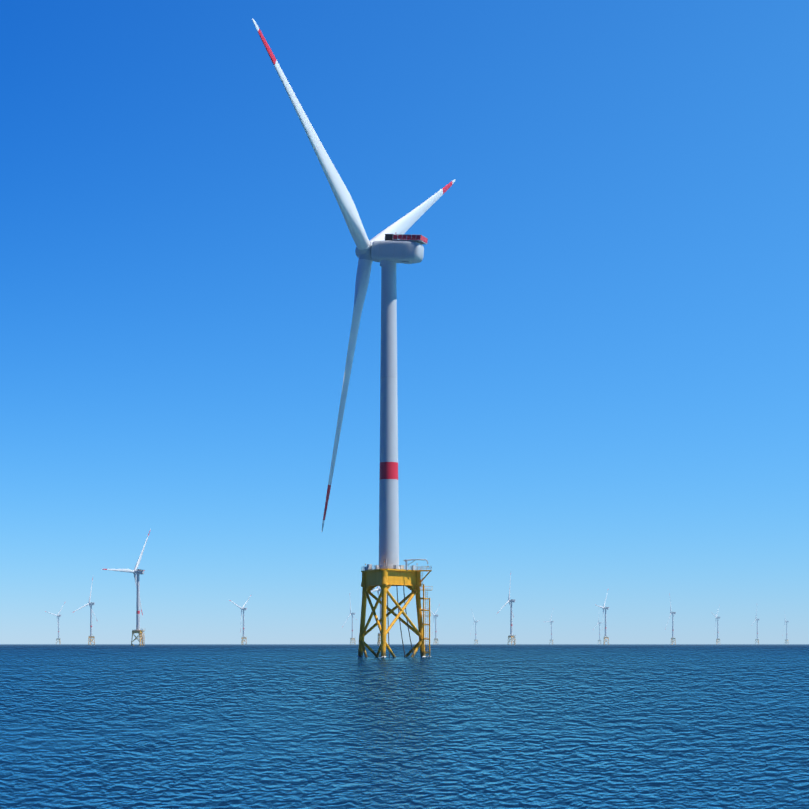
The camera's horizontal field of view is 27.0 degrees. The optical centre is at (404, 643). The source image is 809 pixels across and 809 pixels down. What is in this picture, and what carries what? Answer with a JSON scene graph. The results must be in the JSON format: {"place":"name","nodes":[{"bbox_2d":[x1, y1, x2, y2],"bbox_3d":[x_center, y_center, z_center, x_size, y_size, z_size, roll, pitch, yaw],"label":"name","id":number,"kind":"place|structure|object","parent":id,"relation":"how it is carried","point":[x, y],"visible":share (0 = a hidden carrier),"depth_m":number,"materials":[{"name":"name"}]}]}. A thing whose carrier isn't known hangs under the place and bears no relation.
{"place":"outdoors","nodes":[
{"label":"outdoors","id":0,"kind":"place"},
{"bbox_2d":[90,605,91,635],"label":"turbine tower","id":1,"kind":"structure","parent":0,"point":[90,620],"depth_m":4846.96,"materials":[{"name":"white metal"}]},
{"bbox_2d":[72,578,97,621],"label":"rotor blades","id":2,"kind":"object","parent":1,"relation":"on","point":[88,603],"visible":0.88,"depth_m":4853.51,"materials":[{"name":"white plastic"}]},
{"bbox_2d":[136,574,139,629],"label":"turbine tower","id":3,"kind":"structure","parent":0,"point":[138,607],"depth_m":2689.42,"materials":[{"name":"white metal"}]},
{"bbox_2d":[102,529,150,615],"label":"rotor blades","id":4,"kind":"object","parent":3,"relation":"on","point":[135,568],"visible":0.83,"depth_m":2698.45,"materials":[{"name":"white plastic"}]},
{"bbox_2d":[134,569,144,574],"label":"nacelle","id":5,"kind":"object","parent":3,"relation":"on","point":[137,571],"visible":0.85,"depth_m":2688.05,"materials":[{"name":"metal"}]},
{"bbox_2d":[379,260,399,568],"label":"turbine tower","id":6,"kind":"structure","parent":0,"point":[388,521],"depth_m":490.06,"materials":[{"name":"white metal"}]},
{"bbox_2d":[252,18,455,531],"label":"rotor blades","id":7,"kind":"object","parent":6,"relation":"on","point":[402,225],"visible":0.9,"depth_m":492.45,"materials":[{"name":"white plastic"}]},
{"bbox_2d":[355,232,427,265],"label":"nacelle","id":8,"kind":"object","parent":6,"relation":"on","point":[404,249],"visible":0.92,"depth_m":488.73,"materials":[{"name":"metal"}]},
{"bbox_2d":[0,644,808,808],"bbox_3d":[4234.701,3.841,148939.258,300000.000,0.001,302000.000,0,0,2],"label":"sea","id":9,"kind":"structure","parent":0,"point":[442,726],"depth_m":78.31,"materials":[{"name":"liquid"}]},
{"bbox_2d":[88,636,94,644],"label":"jacket foundation","id":10,"kind":"object","parent":9,"relation":"in","point":[91,640],"visible":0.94,"depth_m":4845.89,"materials":[{"name":"metal"}]},
{"bbox_2d":[131,630,144,645],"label":"jacket foundation","id":11,"kind":"object","parent":9,"relation":"in","point":[139,632],"visible":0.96,"depth_m":2691.34,"materials":[{"name":"metal"}]},
{"bbox_2d":[241,637,246,644],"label":"jacket foundation","id":12,"kind":"object","parent":9,"relation":"in","point":[242,640],"visible":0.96,"depth_m":5576.93,"materials":[{"name":"metal"}]},
{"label":"turbine tower","id":13,"kind":"object","parent":12,"relation":"on","visible":0},
{"bbox_2d":[230,595,250,633],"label":"rotor blades","id":14,"kind":"object","parent":13,"relation":"on","point":[241,608],"visible":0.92,"depth_m":5586.76,"materials":[{"name":"white plastic"}]},
{"bbox_2d":[377,634,380,645],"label":"jacket foundation","id":15,"kind":"object","parent":9,"relation":"in","point":[379,641],"visible":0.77,"depth_m":3575.10,"materials":[{"name":"metal"}]},
{"bbox_2d":[357,568,431,656],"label":"jacket foundation","id":16,"kind":"object","parent":9,"relation":"in","point":[385,580],"visible":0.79,"depth_m":493.17,"materials":[{"name":"metal"}]},
{"bbox_2d":[361,559,431,570],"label":"deck outfitting","id":17,"kind":"object","parent":16,"relation":"on","point":[369,567],"visible":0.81,"depth_m":489.11,"materials":[{"name":"metal"}]},
{"bbox_2d":[508,636,514,644],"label":"jacket foundation","id":18,"kind":"object","parent":9,"relation":"in","point":[512,638],"visible":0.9,"depth_m":4513.27,"materials":[{"name":"metal"}]},
{"bbox_2d":[0,0,808,643],"label":"sky","id":19,"kind":"structure","parent":0,"point":[603,317],"materials":[{"name":"blue"}]},
{"bbox_2d":[435,617,436,638],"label":"turbine tower","id":20,"kind":"structure","parent":0,"point":[435,629],"depth_m":6885.58,"materials":[{"name":"white metal"}]},
{"bbox_2d":[510,602,511,634],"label":"turbine tower","id":21,"kind":"structure","parent":0,"point":[511,620],"depth_m":4511.58,"materials":[{"name":"white metal"}]},
{"bbox_2d":[499,575,513,616],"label":"rotor blades","id":22,"kind":"object","parent":21,"relation":"on","point":[508,598],"visible":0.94,"depth_m":4515.78,"materials":[{"name":"white plastic"}]},
{"bbox_2d":[605,609,606,636],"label":"turbine tower","id":23,"kind":"structure","parent":0,"point":[605,623],"depth_m":5439.65,"materials":[{"name":"white metal"}]},
{"bbox_2d":[596,592,607,616],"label":"rotor blades","id":24,"kind":"object","parent":23,"relation":"on","point":[603,606],"visible":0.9,"depth_m":5447.45,"materials":[{"name":"white plastic"}]},
{"bbox_2d":[672,614,673,637],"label":"turbine tower","id":25,"kind":"structure","parent":0,"point":[672,627],"depth_m":6261.42,"materials":[{"name":"white metal"}]},
{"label":"jacket foundation","id":26,"kind":"object","parent":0,"visible":0},
{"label":"turbine tower","id":27,"kind":"object","parent":26,"relation":"on","visible":0},
{"bbox_2d":[45,601,65,624],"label":"rotor blades","id":28,"kind":"object","parent":27,"relation":"on","point":[57,614],"visible":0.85,"depth_m":6938.57,"materials":[{"name":"white plastic"}]}
]}

